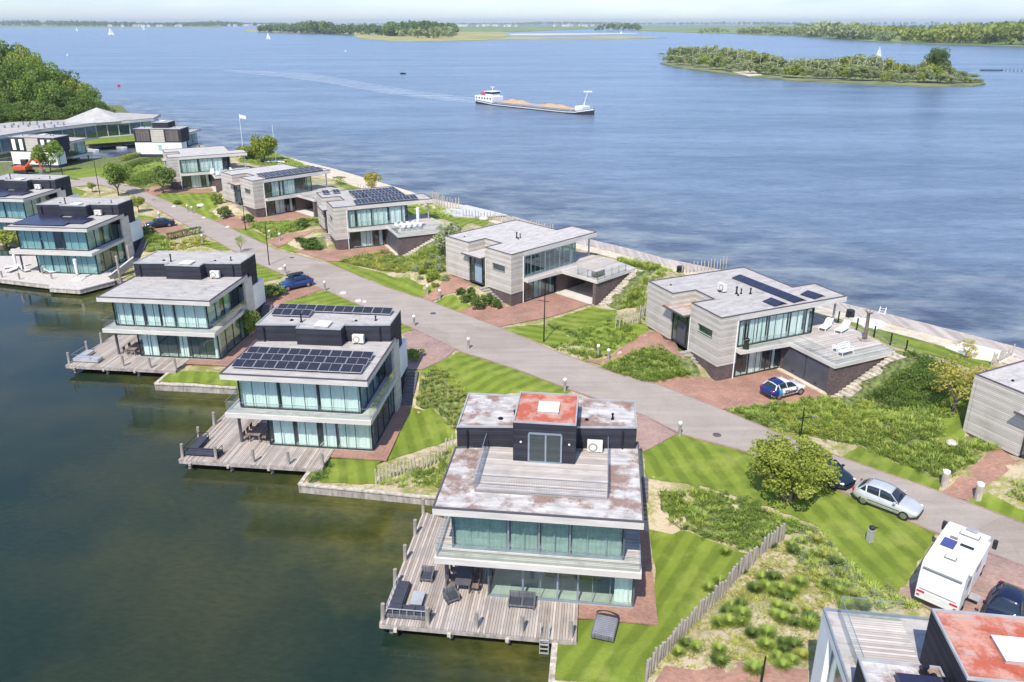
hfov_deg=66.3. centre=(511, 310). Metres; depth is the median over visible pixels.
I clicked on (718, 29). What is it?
woodland
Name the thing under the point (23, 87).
broadleaf tree
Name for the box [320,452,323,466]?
mooring post
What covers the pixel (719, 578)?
grass tussock
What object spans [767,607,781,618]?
grass tussock
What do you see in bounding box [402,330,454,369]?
driveway
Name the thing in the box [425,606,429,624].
mooring post
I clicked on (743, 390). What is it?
driveway
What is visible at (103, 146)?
jetty
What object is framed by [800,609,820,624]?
grass tussock
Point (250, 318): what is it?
tall shrub
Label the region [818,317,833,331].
sun lounger
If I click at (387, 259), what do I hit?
ground cover
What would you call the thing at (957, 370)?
yellow tree
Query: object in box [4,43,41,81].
broadleaf tree
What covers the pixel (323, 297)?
lawn
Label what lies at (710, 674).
driveway
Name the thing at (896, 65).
island tree
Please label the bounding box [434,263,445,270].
round shrub
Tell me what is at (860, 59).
island tree
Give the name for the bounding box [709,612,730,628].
grass tussock
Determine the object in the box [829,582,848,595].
grass tussock
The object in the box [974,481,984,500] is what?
drum bollard
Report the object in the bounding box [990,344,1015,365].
post fence
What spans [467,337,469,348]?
bollard lamp
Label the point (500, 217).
post fence
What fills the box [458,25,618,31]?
land
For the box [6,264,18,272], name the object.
sun lounger
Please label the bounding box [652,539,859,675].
ground cover
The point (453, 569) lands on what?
garden chair
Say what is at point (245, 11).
sky
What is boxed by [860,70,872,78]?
island tree
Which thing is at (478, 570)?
garden chair
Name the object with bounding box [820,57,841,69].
island tree
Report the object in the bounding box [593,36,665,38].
land
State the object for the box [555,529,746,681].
lawn
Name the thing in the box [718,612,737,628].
grass tussock
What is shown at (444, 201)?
post fence
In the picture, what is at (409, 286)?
lawn
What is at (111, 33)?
sailing boat
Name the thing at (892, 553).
lawn
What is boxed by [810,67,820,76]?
island tree
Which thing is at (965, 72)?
island tree
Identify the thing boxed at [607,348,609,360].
bollard lamp
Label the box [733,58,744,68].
island tree
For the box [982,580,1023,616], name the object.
parked car
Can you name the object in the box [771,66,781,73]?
island tree
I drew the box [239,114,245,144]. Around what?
flagpole
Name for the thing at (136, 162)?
hedge
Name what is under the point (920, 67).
island tree
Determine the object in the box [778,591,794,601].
grass tussock
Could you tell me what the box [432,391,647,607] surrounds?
villa
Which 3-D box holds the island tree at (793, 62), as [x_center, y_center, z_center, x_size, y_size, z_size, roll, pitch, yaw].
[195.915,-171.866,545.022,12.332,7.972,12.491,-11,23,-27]
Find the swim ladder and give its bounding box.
[539,623,549,654]
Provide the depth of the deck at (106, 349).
81.45 m
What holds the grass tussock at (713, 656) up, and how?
on the land at (658, 517)
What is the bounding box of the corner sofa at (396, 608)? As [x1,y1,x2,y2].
[385,576,430,619]
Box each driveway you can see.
[140,186,210,194]
[141,220,191,238]
[214,211,310,228]
[263,285,322,306]
[267,227,327,246]
[294,245,393,260]
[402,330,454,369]
[420,275,470,300]
[459,293,588,326]
[587,330,684,364]
[637,414,676,450]
[653,368,820,408]
[655,662,807,681]
[898,554,1023,612]
[942,447,1020,500]
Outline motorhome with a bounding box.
[915,520,998,610]
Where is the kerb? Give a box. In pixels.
[77,176,1023,566]
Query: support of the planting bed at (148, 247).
on the land at (658, 517)
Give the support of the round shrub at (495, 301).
on the land at (658, 517)
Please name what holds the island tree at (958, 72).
on the island
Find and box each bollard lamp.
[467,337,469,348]
[563,378,566,391]
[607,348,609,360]
[678,421,682,435]
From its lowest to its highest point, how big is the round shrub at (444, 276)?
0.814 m
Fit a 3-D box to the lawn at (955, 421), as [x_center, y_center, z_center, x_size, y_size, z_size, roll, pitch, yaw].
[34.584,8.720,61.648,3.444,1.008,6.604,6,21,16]
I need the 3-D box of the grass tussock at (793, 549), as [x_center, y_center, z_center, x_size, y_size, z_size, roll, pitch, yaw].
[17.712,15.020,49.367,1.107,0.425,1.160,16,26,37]
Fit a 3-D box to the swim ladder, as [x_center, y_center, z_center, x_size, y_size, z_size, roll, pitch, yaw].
[1.875,19.116,45.235,0.560,2.321,0.829,2,20,6]
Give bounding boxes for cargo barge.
[475,87,593,114]
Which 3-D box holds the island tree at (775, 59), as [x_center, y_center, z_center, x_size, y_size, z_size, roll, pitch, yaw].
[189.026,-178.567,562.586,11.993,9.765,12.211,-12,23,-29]
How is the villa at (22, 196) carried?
on the land at (658, 517)
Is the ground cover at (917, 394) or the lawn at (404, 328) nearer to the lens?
the ground cover at (917, 394)
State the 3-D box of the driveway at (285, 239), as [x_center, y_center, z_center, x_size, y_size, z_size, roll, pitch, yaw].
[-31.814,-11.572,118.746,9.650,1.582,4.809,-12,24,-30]
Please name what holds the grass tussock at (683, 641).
on the land at (658, 517)
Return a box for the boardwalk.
[501,216,1023,359]
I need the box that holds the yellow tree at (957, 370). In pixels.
[928,348,990,412]
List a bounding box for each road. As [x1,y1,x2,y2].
[71,180,96,186]
[78,176,1023,564]
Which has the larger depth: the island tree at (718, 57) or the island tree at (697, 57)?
the island tree at (697, 57)
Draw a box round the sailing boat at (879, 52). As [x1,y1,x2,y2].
[875,46,880,56]
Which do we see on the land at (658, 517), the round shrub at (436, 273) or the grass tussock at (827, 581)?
the grass tussock at (827, 581)
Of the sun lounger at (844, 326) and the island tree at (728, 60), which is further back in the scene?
the island tree at (728, 60)
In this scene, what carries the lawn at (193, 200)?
on the land at (658, 517)
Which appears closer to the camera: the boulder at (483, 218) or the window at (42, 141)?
the boulder at (483, 218)
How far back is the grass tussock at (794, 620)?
43.84 m
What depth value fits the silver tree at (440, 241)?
101.99 m
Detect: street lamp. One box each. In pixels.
[265,225,269,264]
[534,294,548,341]
[760,656,765,681]
[797,407,816,435]
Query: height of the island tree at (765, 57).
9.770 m
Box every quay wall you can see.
[0,141,134,160]
[114,279,144,304]
[154,373,236,393]
[298,471,435,505]
[548,643,561,681]
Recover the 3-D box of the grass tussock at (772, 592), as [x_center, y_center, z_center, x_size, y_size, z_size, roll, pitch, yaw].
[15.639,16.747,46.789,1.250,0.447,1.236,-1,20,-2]
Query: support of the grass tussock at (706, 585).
on the land at (658, 517)
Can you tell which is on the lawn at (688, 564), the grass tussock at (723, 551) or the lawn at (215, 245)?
the grass tussock at (723, 551)
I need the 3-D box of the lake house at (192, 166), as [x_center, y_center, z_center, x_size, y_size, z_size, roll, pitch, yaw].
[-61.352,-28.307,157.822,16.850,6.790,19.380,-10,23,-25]
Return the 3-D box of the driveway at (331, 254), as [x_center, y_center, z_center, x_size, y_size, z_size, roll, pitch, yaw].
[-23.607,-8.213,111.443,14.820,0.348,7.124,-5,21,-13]
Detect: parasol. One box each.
[10,248,20,269]
[71,258,85,280]
[416,207,418,227]
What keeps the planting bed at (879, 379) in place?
on the land at (658, 517)
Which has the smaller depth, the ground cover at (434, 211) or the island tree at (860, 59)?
the ground cover at (434, 211)
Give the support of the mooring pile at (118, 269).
in the water at (132, 548)
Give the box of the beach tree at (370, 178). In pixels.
[363,172,381,186]
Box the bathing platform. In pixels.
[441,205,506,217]
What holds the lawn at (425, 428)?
on the land at (658, 517)
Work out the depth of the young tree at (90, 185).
151.11 m
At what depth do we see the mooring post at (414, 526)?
53.70 m
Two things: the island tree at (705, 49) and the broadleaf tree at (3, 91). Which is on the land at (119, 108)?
the broadleaf tree at (3, 91)
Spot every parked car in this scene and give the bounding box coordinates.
[144,217,174,228]
[277,271,313,290]
[760,376,805,399]
[817,451,855,489]
[852,478,923,520]
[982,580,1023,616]
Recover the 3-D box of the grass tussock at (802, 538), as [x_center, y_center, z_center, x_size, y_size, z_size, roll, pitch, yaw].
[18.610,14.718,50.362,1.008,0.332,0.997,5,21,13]
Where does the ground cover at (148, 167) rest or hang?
on the planting bed at (73, 164)
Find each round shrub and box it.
[427,271,439,278]
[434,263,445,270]
[435,255,445,263]
[440,274,449,279]
[455,287,465,294]
[459,294,469,301]
[465,292,479,301]
[466,287,475,293]
[470,297,485,308]
[480,293,494,303]
[490,298,501,305]
[493,302,502,307]
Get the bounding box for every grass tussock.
[669,645,686,658]
[678,634,691,650]
[688,637,704,654]
[700,581,715,592]
[708,649,731,669]
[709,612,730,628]
[709,641,728,654]
[712,574,727,584]
[714,655,730,667]
[718,604,735,615]
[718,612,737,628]
[719,544,733,555]
[724,599,735,606]
[730,604,754,621]
[733,596,748,607]
[733,613,751,627]
[741,657,766,677]
[744,625,761,640]
[745,580,764,593]
[752,570,768,580]
[754,634,778,652]
[755,577,772,590]
[755,622,778,639]
[763,585,781,597]
[764,569,783,582]
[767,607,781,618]
[768,597,785,610]
[768,649,786,660]
[769,580,787,593]
[770,655,794,672]
[772,608,793,624]
[776,635,790,646]
[777,643,792,654]
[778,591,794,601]
[782,602,799,613]
[782,635,807,651]
[783,583,801,595]
[783,651,802,666]
[784,539,798,545]
[785,543,801,553]
[786,615,802,627]
[790,573,809,586]
[792,645,811,662]
[794,536,806,544]
[794,550,810,560]
[796,613,819,632]
[800,605,814,613]
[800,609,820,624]
[806,547,821,557]
[807,533,824,543]
[815,548,833,559]
[821,577,838,587]
[827,555,847,567]
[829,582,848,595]
[833,568,846,576]
[835,597,856,609]
[840,578,853,587]
[844,588,862,599]
[852,595,873,611]
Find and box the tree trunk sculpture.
[858,309,873,341]
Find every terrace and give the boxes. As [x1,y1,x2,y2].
[185,332,256,365]
[330,406,410,460]
[578,530,657,624]
[849,317,887,329]
[945,342,1015,362]
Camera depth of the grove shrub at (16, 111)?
232.09 m
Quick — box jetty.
[86,143,134,148]
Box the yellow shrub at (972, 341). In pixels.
[951,337,979,357]
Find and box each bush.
[0,228,20,245]
[142,226,156,233]
[210,192,223,204]
[216,206,231,216]
[241,214,254,222]
[264,283,285,295]
[295,218,308,225]
[407,348,424,359]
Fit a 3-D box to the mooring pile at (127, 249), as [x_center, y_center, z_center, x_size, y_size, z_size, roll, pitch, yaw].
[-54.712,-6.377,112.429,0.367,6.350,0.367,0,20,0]
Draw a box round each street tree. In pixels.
[30,140,63,172]
[101,162,132,195]
[144,165,175,192]
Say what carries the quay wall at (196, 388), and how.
on the land at (658, 517)
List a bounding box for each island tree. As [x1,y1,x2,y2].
[667,55,674,61]
[673,55,686,63]
[675,46,692,56]
[686,56,693,64]
[689,46,699,55]
[692,52,704,64]
[699,53,712,64]
[700,45,713,58]
[708,60,717,67]
[710,55,724,66]
[713,47,722,55]
[713,56,725,67]
[720,47,733,56]
[721,56,733,67]
[724,48,740,59]
[726,60,739,68]
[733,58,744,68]
[737,50,752,61]
[738,60,757,70]
[745,50,766,61]
[746,49,757,63]
[754,54,766,64]
[757,62,770,72]
[760,61,776,72]
[762,53,774,62]
[766,56,784,66]
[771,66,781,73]
[783,65,798,75]
[788,58,798,64]
[794,59,806,66]
[794,64,804,74]
[799,66,810,75]
[807,60,823,69]
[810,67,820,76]
[812,69,820,76]
[814,58,832,67]
[819,68,833,76]
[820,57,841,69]
[831,64,847,71]
[831,69,837,76]
[836,66,850,76]
[837,57,852,66]
[840,68,851,77]
[844,64,865,77]
[845,54,865,64]
[847,55,858,66]
[853,65,873,78]
[854,56,871,64]
[859,54,882,67]
[860,66,879,76]
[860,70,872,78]
[874,57,895,70]
[880,71,891,79]
[882,70,898,79]
[886,61,901,70]
[890,72,900,79]
[897,64,908,74]
[897,74,907,81]
[901,65,916,73]
[909,72,919,79]
[914,69,936,79]
[915,61,928,72]
[917,72,926,80]
[919,63,945,78]
[923,47,951,66]
[935,73,949,81]
[942,61,952,72]
[947,76,957,82]
[951,70,961,75]
[952,73,963,80]
[960,71,967,76]
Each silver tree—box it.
[432,224,445,237]
[434,222,461,251]
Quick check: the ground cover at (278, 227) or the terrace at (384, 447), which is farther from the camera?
the ground cover at (278, 227)
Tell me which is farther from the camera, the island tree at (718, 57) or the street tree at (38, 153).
the island tree at (718, 57)
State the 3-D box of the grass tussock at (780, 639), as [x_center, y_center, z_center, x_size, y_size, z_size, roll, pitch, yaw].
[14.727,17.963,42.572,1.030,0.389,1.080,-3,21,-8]
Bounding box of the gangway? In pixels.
[107,257,134,279]
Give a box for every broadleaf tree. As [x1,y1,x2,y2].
[0,40,19,71]
[0,59,34,105]
[0,72,17,106]
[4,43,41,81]
[12,69,52,105]
[19,54,60,96]
[32,52,46,68]
[33,79,64,105]
[37,60,69,82]
[39,69,81,104]
[46,85,88,110]
[62,77,88,92]
[72,82,102,102]
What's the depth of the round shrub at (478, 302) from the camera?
89.09 m
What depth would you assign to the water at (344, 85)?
417.95 m
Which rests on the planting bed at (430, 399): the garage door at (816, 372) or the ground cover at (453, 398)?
the ground cover at (453, 398)
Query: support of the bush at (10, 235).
on the land at (658, 517)
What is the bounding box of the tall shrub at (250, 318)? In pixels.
[242,309,260,335]
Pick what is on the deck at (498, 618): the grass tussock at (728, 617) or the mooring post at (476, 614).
the mooring post at (476, 614)
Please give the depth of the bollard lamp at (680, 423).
62.29 m
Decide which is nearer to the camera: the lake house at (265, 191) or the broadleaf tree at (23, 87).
the lake house at (265, 191)
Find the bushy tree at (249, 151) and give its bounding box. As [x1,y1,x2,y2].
[235,145,255,157]
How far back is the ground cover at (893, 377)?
67.19 m
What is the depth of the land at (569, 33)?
2302.41 m
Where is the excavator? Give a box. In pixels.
[12,158,45,173]
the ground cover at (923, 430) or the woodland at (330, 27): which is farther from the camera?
the woodland at (330, 27)
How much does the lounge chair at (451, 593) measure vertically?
0.780 m
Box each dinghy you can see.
[87,149,98,152]
[116,146,126,149]
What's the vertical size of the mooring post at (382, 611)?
1.205 m
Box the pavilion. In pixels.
[0,108,160,152]
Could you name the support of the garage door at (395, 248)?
in the lake house at (356, 218)
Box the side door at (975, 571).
[968,571,975,594]
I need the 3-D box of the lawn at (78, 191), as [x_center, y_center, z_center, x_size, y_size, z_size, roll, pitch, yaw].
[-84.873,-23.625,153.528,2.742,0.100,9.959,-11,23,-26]
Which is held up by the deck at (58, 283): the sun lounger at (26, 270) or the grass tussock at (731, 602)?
the sun lounger at (26, 270)
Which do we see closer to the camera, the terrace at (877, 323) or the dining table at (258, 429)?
the dining table at (258, 429)
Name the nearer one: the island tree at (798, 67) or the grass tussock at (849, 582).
the grass tussock at (849, 582)
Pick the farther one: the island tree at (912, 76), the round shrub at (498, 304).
the island tree at (912, 76)
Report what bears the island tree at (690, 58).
on the island
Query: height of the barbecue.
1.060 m
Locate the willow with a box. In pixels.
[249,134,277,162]
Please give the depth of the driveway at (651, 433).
63.00 m
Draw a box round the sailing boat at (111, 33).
[108,28,113,35]
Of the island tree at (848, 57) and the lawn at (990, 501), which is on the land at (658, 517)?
the lawn at (990, 501)
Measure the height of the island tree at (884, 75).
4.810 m
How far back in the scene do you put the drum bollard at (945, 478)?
55.36 m
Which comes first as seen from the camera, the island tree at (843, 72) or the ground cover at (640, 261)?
the ground cover at (640, 261)
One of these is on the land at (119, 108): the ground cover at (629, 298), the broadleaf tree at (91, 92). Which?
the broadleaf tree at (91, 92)
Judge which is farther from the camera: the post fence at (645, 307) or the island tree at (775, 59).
the island tree at (775, 59)
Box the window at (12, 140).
[10,138,25,150]
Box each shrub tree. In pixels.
[130,196,144,211]
[747,426,842,502]
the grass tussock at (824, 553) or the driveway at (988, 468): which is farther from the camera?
the driveway at (988, 468)
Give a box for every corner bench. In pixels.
[71,345,102,361]
[183,432,222,457]
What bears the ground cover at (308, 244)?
on the planting bed at (320, 239)
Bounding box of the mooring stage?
[980,69,1021,70]
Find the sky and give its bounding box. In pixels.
[0,0,1023,23]
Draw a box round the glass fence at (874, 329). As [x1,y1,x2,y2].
[810,309,908,350]
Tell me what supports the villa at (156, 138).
on the land at (658, 517)
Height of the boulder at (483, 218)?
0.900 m
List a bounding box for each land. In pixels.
[0,24,222,26]
[0,105,189,158]
[0,145,1023,681]
[246,29,511,40]
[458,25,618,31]
[491,37,600,39]
[510,33,639,34]
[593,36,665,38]
[635,25,1023,46]
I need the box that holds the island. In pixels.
[660,60,985,86]
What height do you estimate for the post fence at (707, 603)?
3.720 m
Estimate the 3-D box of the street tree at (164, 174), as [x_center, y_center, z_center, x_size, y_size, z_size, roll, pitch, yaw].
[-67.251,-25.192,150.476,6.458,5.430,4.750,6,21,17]
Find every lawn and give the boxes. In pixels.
[60,168,105,178]
[72,187,86,194]
[85,135,134,143]
[138,215,154,220]
[155,192,217,213]
[161,371,240,386]
[199,211,220,219]
[201,241,229,249]
[232,228,270,242]
[256,264,283,281]
[278,243,298,252]
[284,290,359,305]
[313,458,387,483]
[329,262,434,296]
[338,182,357,188]
[382,408,455,461]
[401,324,413,331]
[406,207,489,226]
[422,352,570,393]
[435,294,471,310]
[501,324,572,345]
[546,307,648,353]
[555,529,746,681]
[642,435,935,592]
[843,446,939,489]
[851,322,990,368]
[925,401,967,440]
[968,492,1023,521]
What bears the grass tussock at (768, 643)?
on the land at (658, 517)
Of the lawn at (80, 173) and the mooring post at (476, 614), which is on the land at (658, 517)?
the lawn at (80, 173)
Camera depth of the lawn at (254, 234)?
121.64 m
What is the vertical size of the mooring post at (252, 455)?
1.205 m
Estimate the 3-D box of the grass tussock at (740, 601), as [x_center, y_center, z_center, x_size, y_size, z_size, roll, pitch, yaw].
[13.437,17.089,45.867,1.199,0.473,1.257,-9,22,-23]
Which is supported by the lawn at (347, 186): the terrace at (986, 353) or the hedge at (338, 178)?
the hedge at (338, 178)
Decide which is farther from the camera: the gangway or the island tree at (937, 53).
the island tree at (937, 53)
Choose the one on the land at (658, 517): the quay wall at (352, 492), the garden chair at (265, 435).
the quay wall at (352, 492)
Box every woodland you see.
[0,19,286,25]
[257,19,458,35]
[290,21,1011,24]
[395,26,456,37]
[594,23,641,30]
[698,27,728,32]
[736,21,896,40]
[798,20,1023,28]
[847,18,1023,44]
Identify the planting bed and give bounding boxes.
[0,154,171,192]
[145,238,169,251]
[299,237,326,248]
[309,472,328,482]
[416,372,467,422]
[603,348,700,381]
[606,261,653,317]
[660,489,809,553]
[724,350,993,482]
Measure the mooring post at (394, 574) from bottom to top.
1.205 m
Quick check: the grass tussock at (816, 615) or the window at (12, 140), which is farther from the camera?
the window at (12, 140)
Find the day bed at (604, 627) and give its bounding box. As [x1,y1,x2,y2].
[591,610,619,641]
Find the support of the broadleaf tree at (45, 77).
on the land at (119, 108)
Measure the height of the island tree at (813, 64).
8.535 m
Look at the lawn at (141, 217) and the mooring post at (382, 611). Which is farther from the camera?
the lawn at (141, 217)
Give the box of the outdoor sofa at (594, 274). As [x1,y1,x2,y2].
[591,269,604,276]
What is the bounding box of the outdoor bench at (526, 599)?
[508,590,535,609]
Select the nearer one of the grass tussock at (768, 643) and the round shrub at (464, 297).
the grass tussock at (768, 643)
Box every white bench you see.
[832,341,848,352]
[837,342,854,356]
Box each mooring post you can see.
[66,352,70,363]
[121,355,124,366]
[173,358,176,369]
[180,443,183,457]
[212,412,215,424]
[213,445,217,459]
[251,448,254,462]
[286,451,289,464]
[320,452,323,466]
[381,602,384,620]
[393,568,396,585]
[403,544,406,560]
[413,519,416,534]
[421,498,424,513]
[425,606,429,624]
[474,610,478,629]
[519,614,523,633]
[569,619,572,638]
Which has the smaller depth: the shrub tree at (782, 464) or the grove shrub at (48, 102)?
the shrub tree at (782, 464)
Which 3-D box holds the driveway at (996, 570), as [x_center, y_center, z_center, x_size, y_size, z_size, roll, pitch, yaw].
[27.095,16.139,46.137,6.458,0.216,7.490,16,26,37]
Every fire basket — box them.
[676,265,683,272]
[845,309,854,317]
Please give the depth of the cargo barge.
326.97 m
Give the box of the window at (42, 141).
[40,139,51,146]
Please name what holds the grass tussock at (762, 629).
on the land at (658, 517)
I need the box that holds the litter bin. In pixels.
[866,525,877,542]
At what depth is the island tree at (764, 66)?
523.86 m
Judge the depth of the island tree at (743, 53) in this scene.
597.63 m
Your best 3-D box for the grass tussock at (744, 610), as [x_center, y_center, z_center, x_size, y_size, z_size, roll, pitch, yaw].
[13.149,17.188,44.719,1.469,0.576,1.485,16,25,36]
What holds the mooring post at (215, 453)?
on the deck at (224, 432)
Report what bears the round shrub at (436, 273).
on the ground cover at (421, 251)
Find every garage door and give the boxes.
[387,229,392,248]
[392,233,397,252]
[782,347,806,379]
[804,355,828,391]
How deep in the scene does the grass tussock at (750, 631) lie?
43.48 m
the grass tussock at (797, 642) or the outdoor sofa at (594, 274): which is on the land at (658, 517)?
the grass tussock at (797, 642)
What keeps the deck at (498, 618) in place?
in the water at (132, 548)
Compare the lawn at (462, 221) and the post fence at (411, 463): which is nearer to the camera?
the post fence at (411, 463)
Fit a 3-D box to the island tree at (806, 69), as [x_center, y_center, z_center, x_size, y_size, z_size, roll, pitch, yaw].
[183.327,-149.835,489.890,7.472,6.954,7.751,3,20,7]
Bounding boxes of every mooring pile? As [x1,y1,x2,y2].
[115,256,121,282]
[126,245,131,268]
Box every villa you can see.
[0,174,78,239]
[3,197,147,274]
[7,133,92,167]
[96,250,273,359]
[132,120,202,157]
[219,303,418,451]
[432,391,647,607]
[810,596,1023,681]
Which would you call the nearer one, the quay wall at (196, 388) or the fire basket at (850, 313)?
the quay wall at (196, 388)
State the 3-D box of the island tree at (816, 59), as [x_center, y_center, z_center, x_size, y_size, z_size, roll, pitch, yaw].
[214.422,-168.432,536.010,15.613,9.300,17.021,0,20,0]
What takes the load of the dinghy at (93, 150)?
on the water at (132, 548)
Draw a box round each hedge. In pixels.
[119,152,140,160]
[124,170,156,186]
[126,157,161,169]
[166,226,201,239]
[332,176,345,184]
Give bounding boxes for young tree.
[86,182,95,191]
[235,235,245,249]
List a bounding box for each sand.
[260,156,462,209]
[489,219,1021,363]
[732,71,762,76]
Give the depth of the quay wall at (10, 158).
228.31 m
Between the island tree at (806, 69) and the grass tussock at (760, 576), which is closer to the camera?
the grass tussock at (760, 576)
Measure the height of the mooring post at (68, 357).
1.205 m
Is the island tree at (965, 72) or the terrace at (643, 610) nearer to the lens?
the terrace at (643, 610)
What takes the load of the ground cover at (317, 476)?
on the planting bed at (310, 475)
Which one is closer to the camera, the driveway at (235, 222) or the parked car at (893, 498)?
the parked car at (893, 498)
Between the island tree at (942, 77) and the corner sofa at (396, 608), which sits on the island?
the island tree at (942, 77)
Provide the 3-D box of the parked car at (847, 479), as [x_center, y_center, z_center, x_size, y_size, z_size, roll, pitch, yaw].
[22.665,11.344,56.582,2.140,1.493,4.224,-12,23,-29]
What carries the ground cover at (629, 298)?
on the planting bed at (621, 297)
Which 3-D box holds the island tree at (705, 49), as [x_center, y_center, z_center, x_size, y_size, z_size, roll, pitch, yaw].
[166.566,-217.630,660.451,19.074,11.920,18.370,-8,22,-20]
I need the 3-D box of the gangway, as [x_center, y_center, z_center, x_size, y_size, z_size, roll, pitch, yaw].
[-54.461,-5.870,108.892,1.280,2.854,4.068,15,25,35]
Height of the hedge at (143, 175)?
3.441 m
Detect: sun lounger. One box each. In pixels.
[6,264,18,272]
[19,264,29,272]
[43,268,58,273]
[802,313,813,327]
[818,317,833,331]
[834,320,850,333]
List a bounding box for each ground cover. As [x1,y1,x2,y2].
[126,160,164,181]
[143,230,171,252]
[167,234,210,250]
[237,152,314,175]
[248,217,318,236]
[294,236,322,250]
[304,459,335,481]
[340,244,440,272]
[344,247,442,271]
[377,445,454,487]
[399,241,445,281]
[406,203,460,218]
[409,451,450,487]
[415,367,467,429]
[417,368,466,425]
[547,323,582,337]
[549,317,641,357]
[550,321,637,359]
[598,345,689,381]
[617,255,673,319]
[617,256,669,299]
[628,257,661,309]
[650,266,685,279]
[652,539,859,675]
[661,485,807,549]
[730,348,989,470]
[739,382,971,475]
[762,395,882,439]
[790,527,929,610]
[861,346,960,407]
[873,352,961,410]
[1007,478,1023,501]
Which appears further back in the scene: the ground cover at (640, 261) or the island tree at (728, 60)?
the island tree at (728, 60)
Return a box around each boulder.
[479,216,488,220]
[946,439,957,445]
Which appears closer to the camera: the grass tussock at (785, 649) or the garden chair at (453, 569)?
the grass tussock at (785, 649)
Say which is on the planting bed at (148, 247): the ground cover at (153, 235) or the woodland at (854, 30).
the ground cover at (153, 235)
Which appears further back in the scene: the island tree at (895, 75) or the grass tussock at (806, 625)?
the island tree at (895, 75)
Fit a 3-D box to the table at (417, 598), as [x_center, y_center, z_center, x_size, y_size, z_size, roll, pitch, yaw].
[-5.736,17.563,47.553,0.750,0.420,1.150,2,20,6]
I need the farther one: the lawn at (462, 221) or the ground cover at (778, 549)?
the lawn at (462, 221)
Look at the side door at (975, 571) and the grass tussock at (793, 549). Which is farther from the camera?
the grass tussock at (793, 549)
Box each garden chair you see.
[242,430,248,441]
[261,431,267,442]
[449,569,456,579]
[450,565,457,572]
[472,578,479,593]
[473,572,480,582]
[475,567,482,578]
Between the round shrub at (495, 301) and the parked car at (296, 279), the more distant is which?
the parked car at (296, 279)
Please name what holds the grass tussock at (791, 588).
on the land at (658, 517)
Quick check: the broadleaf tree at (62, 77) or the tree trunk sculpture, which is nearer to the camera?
the tree trunk sculpture
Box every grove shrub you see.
[0,103,22,122]
[3,101,35,122]
[19,100,56,120]
[29,96,63,108]
[37,106,68,120]
[53,106,83,118]
[62,94,104,116]
[82,101,115,112]
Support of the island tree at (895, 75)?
on the island
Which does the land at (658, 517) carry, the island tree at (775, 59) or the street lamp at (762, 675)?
the street lamp at (762, 675)
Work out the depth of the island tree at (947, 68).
492.75 m
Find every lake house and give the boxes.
[161,146,248,192]
[220,164,345,217]
[316,186,444,255]
[445,219,642,305]
[646,267,905,398]
[963,360,1023,458]
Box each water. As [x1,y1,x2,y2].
[0,24,1023,681]
[234,70,453,100]
[375,89,456,99]
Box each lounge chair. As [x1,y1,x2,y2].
[420,565,434,582]
[443,584,459,604]
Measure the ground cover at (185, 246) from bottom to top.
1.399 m
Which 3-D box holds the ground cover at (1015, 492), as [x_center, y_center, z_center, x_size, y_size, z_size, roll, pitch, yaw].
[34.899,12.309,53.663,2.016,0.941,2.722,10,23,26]
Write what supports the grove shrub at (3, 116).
on the land at (119, 108)
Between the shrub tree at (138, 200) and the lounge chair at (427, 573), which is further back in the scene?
the shrub tree at (138, 200)
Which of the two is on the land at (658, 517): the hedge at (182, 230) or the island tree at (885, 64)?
the hedge at (182, 230)
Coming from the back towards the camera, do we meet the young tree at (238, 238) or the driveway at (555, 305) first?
the young tree at (238, 238)
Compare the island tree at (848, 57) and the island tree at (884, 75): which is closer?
the island tree at (884, 75)
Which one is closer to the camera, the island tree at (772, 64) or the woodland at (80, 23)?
the island tree at (772, 64)
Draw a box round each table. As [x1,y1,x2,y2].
[125,342,143,355]
[248,423,267,441]
[399,222,421,228]
[409,591,425,606]
[454,565,473,593]
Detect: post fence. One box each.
[374,435,453,484]
[431,191,458,208]
[463,209,552,227]
[615,303,646,327]
[644,523,785,681]
[682,257,726,272]
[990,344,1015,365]
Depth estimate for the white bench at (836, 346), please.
70.75 m
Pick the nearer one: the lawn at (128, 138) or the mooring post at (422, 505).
the mooring post at (422, 505)
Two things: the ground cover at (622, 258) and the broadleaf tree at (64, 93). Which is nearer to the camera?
the ground cover at (622, 258)
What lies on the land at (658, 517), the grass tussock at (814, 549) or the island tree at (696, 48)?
the grass tussock at (814, 549)
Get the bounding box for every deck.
[0,256,114,293]
[65,335,189,375]
[179,413,334,473]
[379,512,578,644]
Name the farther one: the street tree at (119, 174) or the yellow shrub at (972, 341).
the street tree at (119, 174)
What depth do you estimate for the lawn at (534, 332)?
83.04 m
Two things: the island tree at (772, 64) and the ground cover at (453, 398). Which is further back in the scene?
the island tree at (772, 64)
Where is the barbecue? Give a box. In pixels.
[743,337,749,349]
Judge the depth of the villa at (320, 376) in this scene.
64.98 m
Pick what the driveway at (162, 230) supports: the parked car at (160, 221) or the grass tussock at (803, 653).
the parked car at (160, 221)
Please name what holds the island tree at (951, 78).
on the island
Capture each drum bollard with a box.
[940,469,950,488]
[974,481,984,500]

